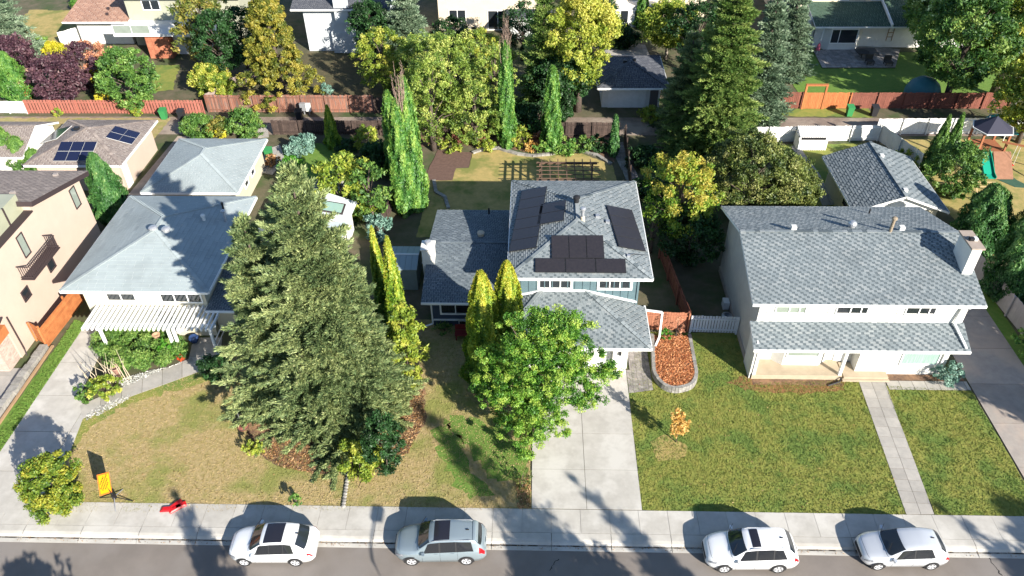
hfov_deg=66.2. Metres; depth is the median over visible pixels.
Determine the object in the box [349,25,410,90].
willow tree
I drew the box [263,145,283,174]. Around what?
side yard paving
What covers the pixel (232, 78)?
fence
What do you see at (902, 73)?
green roofed house lawn
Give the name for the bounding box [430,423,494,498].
green turf patch
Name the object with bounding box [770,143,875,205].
back lawn
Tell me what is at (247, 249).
spruce tree
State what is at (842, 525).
sidewalk
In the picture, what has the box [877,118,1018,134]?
board fence
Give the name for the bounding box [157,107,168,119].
wheelie bin
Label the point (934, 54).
leafy tree
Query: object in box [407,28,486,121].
willow tree
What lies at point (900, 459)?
front walk
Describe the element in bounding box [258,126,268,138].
steps
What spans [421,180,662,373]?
house
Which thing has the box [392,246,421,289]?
shed
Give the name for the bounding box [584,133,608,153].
shrub
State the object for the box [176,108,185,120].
wheelie bin
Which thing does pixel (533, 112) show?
leafy tree
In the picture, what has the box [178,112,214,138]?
shrub
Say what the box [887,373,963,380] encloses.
foundation bed
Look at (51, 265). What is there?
window
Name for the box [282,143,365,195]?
back lawn
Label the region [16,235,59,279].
balcony
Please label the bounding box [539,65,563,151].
poplar tree
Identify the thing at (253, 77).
fence
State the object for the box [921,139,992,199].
tree
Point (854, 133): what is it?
board fence
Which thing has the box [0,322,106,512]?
driveway
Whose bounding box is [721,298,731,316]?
trash bin
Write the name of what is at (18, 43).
plum tree
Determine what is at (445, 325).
shrub
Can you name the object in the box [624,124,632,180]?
fence
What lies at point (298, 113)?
wheelie bin
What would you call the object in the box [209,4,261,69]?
leafy tree
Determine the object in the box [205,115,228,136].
shrub
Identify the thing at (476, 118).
willow tree
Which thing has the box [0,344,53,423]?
retaining wall
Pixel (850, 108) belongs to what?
wheelie bin
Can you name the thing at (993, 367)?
driveway
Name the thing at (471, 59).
willow tree
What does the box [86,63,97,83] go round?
shrub
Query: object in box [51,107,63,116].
shrub
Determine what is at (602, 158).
stone border
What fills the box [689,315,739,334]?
board fence
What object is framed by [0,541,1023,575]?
road
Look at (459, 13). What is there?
window
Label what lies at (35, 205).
house
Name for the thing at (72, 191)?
window
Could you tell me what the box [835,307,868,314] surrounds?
window
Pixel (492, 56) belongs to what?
willow tree
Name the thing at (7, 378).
modern house forecourt
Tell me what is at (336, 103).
fence
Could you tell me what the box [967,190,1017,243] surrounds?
cedar tree
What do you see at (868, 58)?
patio chair
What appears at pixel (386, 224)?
shrub
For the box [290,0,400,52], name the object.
house
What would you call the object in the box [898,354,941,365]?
window
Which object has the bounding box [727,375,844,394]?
bare patch
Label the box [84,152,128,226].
cedar tree
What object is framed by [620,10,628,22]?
window
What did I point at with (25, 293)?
window
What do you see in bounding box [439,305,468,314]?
window
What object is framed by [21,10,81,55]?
lawn
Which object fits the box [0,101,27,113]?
board fence
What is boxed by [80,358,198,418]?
garden path
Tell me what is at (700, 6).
leafy tree
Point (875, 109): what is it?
wheelie bin
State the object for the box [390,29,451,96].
willow tree
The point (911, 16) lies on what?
leafy tree
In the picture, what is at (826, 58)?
brick patio
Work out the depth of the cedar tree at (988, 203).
56.81 m
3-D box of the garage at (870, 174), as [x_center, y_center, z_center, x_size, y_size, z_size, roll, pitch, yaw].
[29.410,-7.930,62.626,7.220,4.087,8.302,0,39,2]
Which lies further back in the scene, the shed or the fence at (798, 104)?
the fence at (798, 104)
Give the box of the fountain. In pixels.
[313,165,343,193]
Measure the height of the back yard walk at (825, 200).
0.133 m
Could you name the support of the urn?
on the ground at (702, 288)
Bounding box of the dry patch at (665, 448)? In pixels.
[651,435,687,460]
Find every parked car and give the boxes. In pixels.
[228,519,319,565]
[395,517,486,565]
[702,523,798,572]
[854,524,948,569]
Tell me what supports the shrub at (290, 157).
on the ground at (702, 288)
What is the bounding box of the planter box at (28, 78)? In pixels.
[7,68,32,97]
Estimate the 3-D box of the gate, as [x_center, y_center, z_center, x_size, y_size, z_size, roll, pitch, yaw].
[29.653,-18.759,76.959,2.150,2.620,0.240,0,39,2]
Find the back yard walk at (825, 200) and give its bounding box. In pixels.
[791,145,833,205]
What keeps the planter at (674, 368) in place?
on the lawn at (722, 505)
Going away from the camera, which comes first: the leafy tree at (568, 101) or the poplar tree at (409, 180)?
the poplar tree at (409, 180)
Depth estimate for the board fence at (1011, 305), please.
53.38 m
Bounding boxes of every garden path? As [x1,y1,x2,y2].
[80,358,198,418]
[886,381,970,390]
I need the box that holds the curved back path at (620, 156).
[616,142,642,191]
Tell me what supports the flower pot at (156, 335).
on the ground at (702, 288)
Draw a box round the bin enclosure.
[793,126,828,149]
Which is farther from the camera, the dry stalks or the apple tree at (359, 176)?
the apple tree at (359, 176)
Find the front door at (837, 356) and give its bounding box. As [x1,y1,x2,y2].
[832,353,848,360]
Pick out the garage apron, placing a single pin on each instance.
(139, 186)
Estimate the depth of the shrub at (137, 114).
77.79 m
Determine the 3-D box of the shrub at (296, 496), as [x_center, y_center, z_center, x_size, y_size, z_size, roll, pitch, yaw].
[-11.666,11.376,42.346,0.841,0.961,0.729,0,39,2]
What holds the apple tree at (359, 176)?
on the ground at (702, 288)
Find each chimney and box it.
[420,239,435,274]
[953,230,985,273]
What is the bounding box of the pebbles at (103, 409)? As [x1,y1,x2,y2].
[86,395,129,419]
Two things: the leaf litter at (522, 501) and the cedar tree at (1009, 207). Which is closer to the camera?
the leaf litter at (522, 501)
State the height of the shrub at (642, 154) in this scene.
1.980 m
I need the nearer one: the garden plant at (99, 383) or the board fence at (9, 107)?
the garden plant at (99, 383)
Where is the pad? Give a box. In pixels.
[592,44,648,54]
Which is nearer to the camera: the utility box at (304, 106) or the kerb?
the kerb
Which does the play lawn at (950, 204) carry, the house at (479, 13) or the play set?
the play set
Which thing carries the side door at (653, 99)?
in the garage at (633, 81)
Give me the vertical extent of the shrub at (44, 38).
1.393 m
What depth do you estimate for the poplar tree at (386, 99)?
64.42 m
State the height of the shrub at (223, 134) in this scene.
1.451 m
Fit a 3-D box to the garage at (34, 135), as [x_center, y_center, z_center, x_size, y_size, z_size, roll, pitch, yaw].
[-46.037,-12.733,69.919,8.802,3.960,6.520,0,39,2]
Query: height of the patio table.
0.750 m
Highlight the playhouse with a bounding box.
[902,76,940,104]
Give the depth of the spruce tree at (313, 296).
40.87 m
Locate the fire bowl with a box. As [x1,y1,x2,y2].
[237,413,248,431]
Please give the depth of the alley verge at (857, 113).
77.07 m
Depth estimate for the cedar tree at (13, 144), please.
67.30 m
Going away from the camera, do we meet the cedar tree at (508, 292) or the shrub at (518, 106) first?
the cedar tree at (508, 292)
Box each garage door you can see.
[558,351,610,367]
[608,90,645,107]
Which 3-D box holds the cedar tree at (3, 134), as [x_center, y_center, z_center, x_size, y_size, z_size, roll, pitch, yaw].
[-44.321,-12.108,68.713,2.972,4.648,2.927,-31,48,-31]
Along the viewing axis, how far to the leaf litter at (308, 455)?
45.51 m
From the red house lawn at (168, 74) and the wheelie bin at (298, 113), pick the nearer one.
the wheelie bin at (298, 113)
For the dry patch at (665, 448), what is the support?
on the lawn at (722, 505)
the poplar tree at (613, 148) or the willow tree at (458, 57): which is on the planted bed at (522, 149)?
the poplar tree at (613, 148)
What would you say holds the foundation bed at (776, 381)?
on the bare patch at (764, 389)
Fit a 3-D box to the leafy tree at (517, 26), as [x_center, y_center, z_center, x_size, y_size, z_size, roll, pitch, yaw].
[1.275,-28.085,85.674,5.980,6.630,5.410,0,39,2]
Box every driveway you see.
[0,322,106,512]
[532,370,641,510]
[952,309,1023,477]
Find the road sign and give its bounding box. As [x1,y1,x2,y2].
[97,472,132,511]
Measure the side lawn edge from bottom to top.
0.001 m
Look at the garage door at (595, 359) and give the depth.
49.72 m
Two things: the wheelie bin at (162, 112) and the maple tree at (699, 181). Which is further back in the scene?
the wheelie bin at (162, 112)
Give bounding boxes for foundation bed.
[752,379,841,385]
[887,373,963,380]
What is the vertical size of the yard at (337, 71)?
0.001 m
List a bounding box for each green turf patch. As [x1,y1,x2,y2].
[71,372,223,448]
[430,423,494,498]
[443,415,528,482]
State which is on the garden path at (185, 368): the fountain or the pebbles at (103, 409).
the pebbles at (103, 409)
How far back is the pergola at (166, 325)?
50.56 m
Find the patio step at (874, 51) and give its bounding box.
[855,48,878,55]
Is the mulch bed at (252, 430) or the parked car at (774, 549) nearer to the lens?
the parked car at (774, 549)
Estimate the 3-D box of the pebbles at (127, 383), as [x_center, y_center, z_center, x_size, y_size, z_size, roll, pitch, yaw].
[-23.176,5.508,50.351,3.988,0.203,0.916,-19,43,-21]
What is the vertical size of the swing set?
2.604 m
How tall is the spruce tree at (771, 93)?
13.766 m
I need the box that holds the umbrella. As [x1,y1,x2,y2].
[816,28,824,51]
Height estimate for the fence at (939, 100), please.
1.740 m
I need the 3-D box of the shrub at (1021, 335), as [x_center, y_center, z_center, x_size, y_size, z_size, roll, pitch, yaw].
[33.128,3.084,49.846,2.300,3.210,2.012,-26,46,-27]
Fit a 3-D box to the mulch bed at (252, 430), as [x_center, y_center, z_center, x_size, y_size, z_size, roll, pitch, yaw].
[-10.870,7.239,48.074,11.528,0.001,10.213,0,39,2]
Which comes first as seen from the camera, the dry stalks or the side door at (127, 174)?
the dry stalks
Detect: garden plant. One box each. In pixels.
[72,382,95,403]
[85,373,124,401]
[157,338,179,359]
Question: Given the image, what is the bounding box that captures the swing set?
[1002,141,1023,165]
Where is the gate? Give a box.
[801,84,828,108]
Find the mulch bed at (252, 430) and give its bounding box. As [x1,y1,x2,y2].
[245,352,426,473]
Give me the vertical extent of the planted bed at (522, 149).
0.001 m
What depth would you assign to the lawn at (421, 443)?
44.74 m
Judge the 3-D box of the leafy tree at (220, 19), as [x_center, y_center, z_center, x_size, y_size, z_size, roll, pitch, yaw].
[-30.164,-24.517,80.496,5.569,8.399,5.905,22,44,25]
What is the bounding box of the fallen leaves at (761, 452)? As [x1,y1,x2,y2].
[638,338,895,513]
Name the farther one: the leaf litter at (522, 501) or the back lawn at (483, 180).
the back lawn at (483, 180)
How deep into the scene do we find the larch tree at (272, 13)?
76.49 m
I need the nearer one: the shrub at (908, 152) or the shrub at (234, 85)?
the shrub at (908, 152)
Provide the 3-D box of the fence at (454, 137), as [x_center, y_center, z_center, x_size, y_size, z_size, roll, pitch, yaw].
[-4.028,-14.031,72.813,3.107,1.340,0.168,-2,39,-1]
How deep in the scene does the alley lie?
75.97 m
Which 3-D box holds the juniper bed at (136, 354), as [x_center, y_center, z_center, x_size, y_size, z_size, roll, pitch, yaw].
[-24.707,3.585,51.796,7.012,1.470,4.928,28,47,31]
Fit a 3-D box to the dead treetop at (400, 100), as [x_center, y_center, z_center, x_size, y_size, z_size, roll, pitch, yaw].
[-8.324,-14.638,57.293,1.189,4.126,1.188,0,39,2]
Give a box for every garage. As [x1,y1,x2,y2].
[0,121,58,170]
[23,119,157,189]
[140,138,267,195]
[593,55,667,107]
[822,141,949,215]
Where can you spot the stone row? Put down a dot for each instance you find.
(344, 497)
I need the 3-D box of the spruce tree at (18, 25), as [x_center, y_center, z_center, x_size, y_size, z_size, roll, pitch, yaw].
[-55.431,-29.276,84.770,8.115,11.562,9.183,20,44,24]
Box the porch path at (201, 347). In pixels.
[188,338,222,369]
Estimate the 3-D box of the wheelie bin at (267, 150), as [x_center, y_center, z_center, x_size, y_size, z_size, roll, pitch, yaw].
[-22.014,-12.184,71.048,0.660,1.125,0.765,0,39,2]
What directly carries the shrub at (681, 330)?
in the planter at (674, 368)
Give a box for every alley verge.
[0,117,169,137]
[782,108,870,117]
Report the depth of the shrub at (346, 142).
71.89 m
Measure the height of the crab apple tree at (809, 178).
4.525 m
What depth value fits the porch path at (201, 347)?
52.14 m
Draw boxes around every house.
[0,170,100,370]
[59,195,281,334]
[62,0,136,43]
[111,0,262,57]
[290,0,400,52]
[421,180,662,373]
[437,0,555,36]
[601,0,704,26]
[718,206,987,381]
[764,0,956,49]
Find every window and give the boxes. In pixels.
[15,232,31,258]
[20,285,32,302]
[47,258,56,272]
[69,185,81,209]
[105,294,136,301]
[140,0,160,9]
[155,310,179,332]
[158,294,203,302]
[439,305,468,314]
[448,9,465,20]
[538,281,572,289]
[597,281,632,289]
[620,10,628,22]
[770,352,826,364]
[774,307,807,313]
[786,353,819,357]
[829,29,859,43]
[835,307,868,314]
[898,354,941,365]
[904,308,937,314]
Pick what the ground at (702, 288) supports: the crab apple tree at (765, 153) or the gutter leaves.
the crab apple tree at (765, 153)
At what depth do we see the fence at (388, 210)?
63.47 m
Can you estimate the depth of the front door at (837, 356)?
49.90 m
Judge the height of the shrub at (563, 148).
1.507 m
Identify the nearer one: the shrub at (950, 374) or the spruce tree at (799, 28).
the shrub at (950, 374)
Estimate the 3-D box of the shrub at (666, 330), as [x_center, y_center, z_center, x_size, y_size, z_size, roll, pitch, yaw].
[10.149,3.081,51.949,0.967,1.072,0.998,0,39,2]
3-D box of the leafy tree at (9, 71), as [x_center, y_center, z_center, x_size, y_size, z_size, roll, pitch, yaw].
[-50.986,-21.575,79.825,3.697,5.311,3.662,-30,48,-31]
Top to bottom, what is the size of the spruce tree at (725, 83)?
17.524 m
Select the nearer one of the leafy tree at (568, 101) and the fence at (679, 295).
the fence at (679, 295)
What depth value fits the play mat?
66.85 m
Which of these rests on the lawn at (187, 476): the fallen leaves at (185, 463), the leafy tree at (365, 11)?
the fallen leaves at (185, 463)
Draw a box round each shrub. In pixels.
[11,448,84,525]
[33,36,47,48]
[40,39,67,54]
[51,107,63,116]
[68,0,76,7]
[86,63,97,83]
[94,88,111,106]
[130,107,142,116]
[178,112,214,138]
[187,61,231,99]
[195,351,238,385]
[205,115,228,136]
[208,79,238,94]
[213,130,225,138]
[223,105,260,138]
[241,439,264,456]
[251,117,266,136]
[265,153,280,166]
[276,155,309,173]
[282,132,315,158]
[288,492,301,506]
[319,83,333,95]
[333,137,356,152]
[337,437,383,483]
[350,123,377,149]
[350,185,377,222]
[355,138,387,177]
[360,409,406,476]
[363,214,392,243]
[385,298,429,389]
[431,321,454,335]
[437,139,462,153]
[477,138,496,152]
[486,100,529,129]
[510,467,532,489]
[511,125,531,149]
[524,139,537,152]
[529,131,540,145]
[532,140,552,152]
[535,109,573,123]
[550,135,577,156]
[574,134,598,153]
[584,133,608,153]
[607,22,642,49]
[624,144,664,168]
[632,174,664,200]
[636,104,661,123]
[658,327,672,339]
[667,316,684,339]
[895,146,922,166]
[930,360,965,388]
[1011,327,1023,357]
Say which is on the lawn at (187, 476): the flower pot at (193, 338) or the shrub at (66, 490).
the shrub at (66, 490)
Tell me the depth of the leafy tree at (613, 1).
83.92 m
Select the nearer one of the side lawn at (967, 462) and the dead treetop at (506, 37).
the side lawn at (967, 462)
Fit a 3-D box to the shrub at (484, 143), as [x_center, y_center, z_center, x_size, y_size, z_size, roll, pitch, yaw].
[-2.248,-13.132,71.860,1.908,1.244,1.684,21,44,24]
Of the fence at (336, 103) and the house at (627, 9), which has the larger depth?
the house at (627, 9)
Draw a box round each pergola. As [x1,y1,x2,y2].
[81,304,223,353]
[536,159,600,180]
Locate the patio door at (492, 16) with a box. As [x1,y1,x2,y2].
[487,10,505,29]
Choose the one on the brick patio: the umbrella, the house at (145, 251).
the umbrella
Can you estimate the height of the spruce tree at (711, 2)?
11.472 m
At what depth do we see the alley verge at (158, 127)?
77.72 m
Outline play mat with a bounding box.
[979,167,1023,187]
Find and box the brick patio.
[814,46,899,67]
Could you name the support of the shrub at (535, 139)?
on the planted bed at (522, 149)
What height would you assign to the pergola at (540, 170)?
2.490 m
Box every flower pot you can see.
[152,332,159,339]
[188,334,198,343]
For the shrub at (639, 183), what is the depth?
65.37 m
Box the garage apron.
[127,136,189,197]
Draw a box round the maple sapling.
[669,408,690,441]
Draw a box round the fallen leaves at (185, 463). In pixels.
[79,380,330,506]
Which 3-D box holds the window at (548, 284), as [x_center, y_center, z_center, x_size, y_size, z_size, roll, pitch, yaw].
[2.741,-0.312,49.785,2.230,1.060,0.070,0,39,2]
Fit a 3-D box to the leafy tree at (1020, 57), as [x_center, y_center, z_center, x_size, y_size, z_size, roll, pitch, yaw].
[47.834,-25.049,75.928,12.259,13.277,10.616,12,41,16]
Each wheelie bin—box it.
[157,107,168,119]
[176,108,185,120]
[263,146,272,157]
[294,108,303,119]
[845,104,855,116]
[869,104,880,116]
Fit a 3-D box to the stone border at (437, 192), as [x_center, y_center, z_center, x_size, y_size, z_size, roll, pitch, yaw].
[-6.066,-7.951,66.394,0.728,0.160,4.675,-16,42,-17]
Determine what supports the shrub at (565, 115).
on the ground at (702, 288)
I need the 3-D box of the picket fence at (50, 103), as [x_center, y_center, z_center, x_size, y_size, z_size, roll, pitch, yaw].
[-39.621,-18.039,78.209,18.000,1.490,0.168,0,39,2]
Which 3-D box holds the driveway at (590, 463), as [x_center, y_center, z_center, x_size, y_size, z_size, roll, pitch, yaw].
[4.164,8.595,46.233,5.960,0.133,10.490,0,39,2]
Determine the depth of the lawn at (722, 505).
45.13 m
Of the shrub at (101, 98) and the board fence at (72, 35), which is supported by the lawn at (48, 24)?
the board fence at (72, 35)
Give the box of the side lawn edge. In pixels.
[982,290,1023,364]
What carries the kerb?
on the road
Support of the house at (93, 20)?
on the ground at (702, 288)
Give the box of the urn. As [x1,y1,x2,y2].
[110,364,121,377]
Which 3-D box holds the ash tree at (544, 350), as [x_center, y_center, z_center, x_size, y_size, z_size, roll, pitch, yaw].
[1.899,5.515,43.142,8.728,8.694,4.950,0,39,2]
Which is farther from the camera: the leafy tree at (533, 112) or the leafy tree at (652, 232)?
the leafy tree at (533, 112)
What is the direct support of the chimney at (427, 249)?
attached to the house at (580, 246)
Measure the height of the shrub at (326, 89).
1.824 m
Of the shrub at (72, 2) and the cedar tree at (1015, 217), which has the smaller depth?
the cedar tree at (1015, 217)
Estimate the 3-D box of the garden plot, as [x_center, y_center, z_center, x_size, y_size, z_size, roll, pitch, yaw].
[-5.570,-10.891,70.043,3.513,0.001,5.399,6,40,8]
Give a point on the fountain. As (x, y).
(342, 182)
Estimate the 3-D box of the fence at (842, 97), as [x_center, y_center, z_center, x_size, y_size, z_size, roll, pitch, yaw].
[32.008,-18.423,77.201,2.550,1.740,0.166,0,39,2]
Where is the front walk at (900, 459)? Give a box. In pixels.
[859,382,933,514]
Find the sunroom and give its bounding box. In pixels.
[321,193,356,238]
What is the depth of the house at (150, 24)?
88.95 m
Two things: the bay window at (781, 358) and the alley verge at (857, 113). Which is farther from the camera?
the alley verge at (857, 113)
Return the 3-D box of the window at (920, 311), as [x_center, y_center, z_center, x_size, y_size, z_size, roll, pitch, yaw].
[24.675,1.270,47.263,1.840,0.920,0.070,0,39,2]
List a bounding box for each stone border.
[432,179,449,208]
[471,146,611,164]
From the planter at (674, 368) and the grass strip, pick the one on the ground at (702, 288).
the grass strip
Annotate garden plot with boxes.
[427,150,471,179]
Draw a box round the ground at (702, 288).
[0,0,1023,545]
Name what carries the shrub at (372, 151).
on the ground at (702, 288)
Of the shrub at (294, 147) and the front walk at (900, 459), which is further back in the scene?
the shrub at (294, 147)
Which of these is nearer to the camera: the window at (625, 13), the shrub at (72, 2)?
the window at (625, 13)
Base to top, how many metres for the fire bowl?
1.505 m
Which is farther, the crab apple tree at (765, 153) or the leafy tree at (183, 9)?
the leafy tree at (183, 9)
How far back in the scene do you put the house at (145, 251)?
51.96 m
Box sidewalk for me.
[0,501,1023,539]
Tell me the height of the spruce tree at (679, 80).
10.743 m
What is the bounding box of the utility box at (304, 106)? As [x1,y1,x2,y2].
[299,102,310,114]
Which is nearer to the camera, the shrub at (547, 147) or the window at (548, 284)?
the window at (548, 284)
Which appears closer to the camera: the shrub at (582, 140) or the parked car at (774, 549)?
the parked car at (774, 549)
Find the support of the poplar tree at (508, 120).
on the planted bed at (522, 149)
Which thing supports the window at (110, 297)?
in the house at (145, 251)
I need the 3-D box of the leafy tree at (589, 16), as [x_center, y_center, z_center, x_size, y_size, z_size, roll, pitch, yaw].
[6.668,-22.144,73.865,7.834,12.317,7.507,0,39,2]
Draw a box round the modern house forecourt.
[0,368,21,398]
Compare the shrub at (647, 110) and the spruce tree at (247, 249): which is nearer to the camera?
the spruce tree at (247, 249)
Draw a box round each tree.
[0,0,46,67]
[0,32,41,81]
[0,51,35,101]
[0,127,10,145]
[4,135,32,170]
[22,148,36,170]
[24,50,91,101]
[56,41,98,92]
[74,39,116,79]
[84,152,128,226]
[92,46,161,112]
[166,0,237,61]
[189,7,245,79]
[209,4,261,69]
[210,210,342,458]
[236,0,325,112]
[243,158,429,490]
[311,149,368,200]
[323,104,341,150]
[329,248,424,430]
[345,0,398,63]
[345,159,394,221]
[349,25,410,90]
[369,225,386,323]
[378,0,430,74]
[381,89,392,179]
[382,235,411,350]
[387,75,429,218]
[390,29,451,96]
[395,55,463,151]
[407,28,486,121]
[428,14,476,53]
[433,52,487,104]
[443,78,502,146]
[452,26,518,84]
[458,269,508,397]
[468,304,623,461]
[471,43,521,108]
[493,259,525,375]
[495,40,517,149]
[496,0,536,60]
[514,0,564,115]
[515,100,543,135]
[523,53,592,111]
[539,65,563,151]
[542,0,626,112]
[595,0,619,47]
[607,113,620,157]
[637,0,700,59]
[640,150,726,251]
[642,159,692,220]
[644,23,702,138]
[644,198,664,253]
[653,0,773,175]
[656,202,725,267]
[661,0,719,57]
[698,126,811,206]
[700,0,739,46]
[748,0,796,128]
[762,156,826,205]
[779,0,818,84]
[902,0,953,40]
[912,0,1023,97]
[919,113,951,174]
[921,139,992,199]
[942,112,965,166]
[945,0,1023,92]
[949,182,1009,258]
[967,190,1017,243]
[978,216,1023,304]
[987,59,1023,143]
[998,209,1023,260]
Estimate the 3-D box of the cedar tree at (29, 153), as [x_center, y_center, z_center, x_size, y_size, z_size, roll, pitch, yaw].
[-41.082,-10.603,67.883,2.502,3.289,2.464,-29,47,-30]
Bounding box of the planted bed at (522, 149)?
[420,131,613,161]
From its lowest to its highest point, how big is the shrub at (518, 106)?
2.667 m
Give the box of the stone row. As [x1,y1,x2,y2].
[341,470,349,507]
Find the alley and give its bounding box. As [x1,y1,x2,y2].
[0,117,1023,135]
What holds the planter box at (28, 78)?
on the ground at (702, 288)
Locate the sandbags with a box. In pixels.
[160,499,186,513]
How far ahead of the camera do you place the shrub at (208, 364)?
48.75 m
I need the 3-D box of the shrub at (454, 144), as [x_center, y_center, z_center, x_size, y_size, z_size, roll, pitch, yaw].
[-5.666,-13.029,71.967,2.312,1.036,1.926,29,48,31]
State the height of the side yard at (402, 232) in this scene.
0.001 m
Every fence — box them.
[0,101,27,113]
[22,100,205,113]
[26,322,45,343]
[36,294,84,345]
[57,27,81,43]
[203,95,374,112]
[204,68,251,95]
[250,66,288,78]
[270,120,427,135]
[373,97,437,113]
[377,200,393,230]
[435,122,619,136]
[452,130,484,142]
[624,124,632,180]
[647,312,690,331]
[658,241,690,329]
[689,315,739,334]
[757,125,881,141]
[784,92,804,108]
[823,92,852,108]
[850,92,1009,108]
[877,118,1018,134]
[878,124,923,168]
[974,254,1023,333]
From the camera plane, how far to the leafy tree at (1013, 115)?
69.32 m
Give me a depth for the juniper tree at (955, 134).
66.01 m
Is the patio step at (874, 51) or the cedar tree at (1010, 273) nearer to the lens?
the cedar tree at (1010, 273)
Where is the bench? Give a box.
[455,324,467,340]
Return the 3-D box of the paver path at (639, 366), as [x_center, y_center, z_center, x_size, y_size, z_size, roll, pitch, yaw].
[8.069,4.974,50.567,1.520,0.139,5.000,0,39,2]
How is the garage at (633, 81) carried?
on the ground at (702, 288)
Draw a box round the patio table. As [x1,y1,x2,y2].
[856,49,869,57]
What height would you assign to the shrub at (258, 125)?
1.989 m
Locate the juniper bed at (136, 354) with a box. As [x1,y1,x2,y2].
[88,327,188,375]
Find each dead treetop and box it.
[391,63,404,111]
[499,18,511,66]
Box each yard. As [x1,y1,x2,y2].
[235,52,393,103]
[368,207,432,339]
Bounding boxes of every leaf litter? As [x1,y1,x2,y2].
[250,370,424,473]
[515,474,531,508]
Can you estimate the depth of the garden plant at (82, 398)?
48.12 m
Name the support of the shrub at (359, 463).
on the lawn at (187, 476)
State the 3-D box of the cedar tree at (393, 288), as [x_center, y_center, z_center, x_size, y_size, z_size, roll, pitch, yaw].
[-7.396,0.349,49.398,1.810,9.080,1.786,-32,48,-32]
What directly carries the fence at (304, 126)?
on the ground at (702, 288)
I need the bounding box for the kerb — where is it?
[0,524,1023,558]
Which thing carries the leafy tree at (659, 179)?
on the ground at (702, 288)
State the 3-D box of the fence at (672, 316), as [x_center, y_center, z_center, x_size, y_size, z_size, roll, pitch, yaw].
[10.326,2.248,52.504,3.052,1.640,0.168,2,39,3]
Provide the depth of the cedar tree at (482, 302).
45.03 m
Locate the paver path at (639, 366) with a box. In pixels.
[626,351,652,392]
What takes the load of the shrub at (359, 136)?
on the ground at (702, 288)
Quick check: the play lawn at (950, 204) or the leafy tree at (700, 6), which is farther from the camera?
the leafy tree at (700, 6)
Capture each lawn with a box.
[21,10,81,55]
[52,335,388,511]
[152,65,179,91]
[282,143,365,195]
[347,319,531,510]
[416,150,616,236]
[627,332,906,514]
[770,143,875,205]
[792,52,1021,99]
[887,388,1023,515]
[904,139,1023,255]
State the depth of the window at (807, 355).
49.25 m
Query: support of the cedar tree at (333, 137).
on the back lawn at (321, 152)
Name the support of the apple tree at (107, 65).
on the ground at (702, 288)
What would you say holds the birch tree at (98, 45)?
on the ground at (702, 288)
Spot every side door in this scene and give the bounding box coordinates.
[122,163,133,187]
[649,90,658,106]
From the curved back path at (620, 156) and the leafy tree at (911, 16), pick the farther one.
the leafy tree at (911, 16)
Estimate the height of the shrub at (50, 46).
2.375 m
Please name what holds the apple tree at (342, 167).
on the ground at (702, 288)
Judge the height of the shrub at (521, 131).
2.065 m
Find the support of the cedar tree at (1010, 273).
on the ground at (702, 288)
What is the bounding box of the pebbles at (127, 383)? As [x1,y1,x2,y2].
[119,362,181,386]
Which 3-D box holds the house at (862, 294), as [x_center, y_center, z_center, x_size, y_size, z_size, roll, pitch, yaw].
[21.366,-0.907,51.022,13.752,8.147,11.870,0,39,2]
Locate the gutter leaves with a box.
[17,537,1019,556]
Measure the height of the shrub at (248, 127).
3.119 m
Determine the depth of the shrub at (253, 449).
44.92 m
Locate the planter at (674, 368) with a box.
[651,333,697,392]
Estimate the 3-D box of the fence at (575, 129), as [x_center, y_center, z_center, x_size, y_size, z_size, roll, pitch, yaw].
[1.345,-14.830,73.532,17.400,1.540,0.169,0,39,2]
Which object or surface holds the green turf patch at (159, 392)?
on the lawn at (187, 476)
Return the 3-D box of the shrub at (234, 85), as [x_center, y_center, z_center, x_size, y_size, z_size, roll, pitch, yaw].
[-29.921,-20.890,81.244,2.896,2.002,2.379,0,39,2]
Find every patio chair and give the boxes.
[865,54,874,64]
[883,55,893,65]
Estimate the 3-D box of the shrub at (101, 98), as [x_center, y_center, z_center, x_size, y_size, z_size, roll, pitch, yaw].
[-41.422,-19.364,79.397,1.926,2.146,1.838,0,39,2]
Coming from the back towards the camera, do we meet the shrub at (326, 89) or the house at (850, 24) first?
the house at (850, 24)
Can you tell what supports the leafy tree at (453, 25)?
on the ground at (702, 288)
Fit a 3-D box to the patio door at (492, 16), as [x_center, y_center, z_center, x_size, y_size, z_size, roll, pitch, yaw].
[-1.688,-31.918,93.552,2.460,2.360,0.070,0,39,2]
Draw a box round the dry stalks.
[77,350,130,384]
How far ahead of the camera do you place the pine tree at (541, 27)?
74.02 m
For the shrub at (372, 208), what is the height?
3.230 m
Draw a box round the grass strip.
[0,321,82,450]
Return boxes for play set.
[966,116,1013,178]
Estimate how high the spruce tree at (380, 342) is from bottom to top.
12.386 m

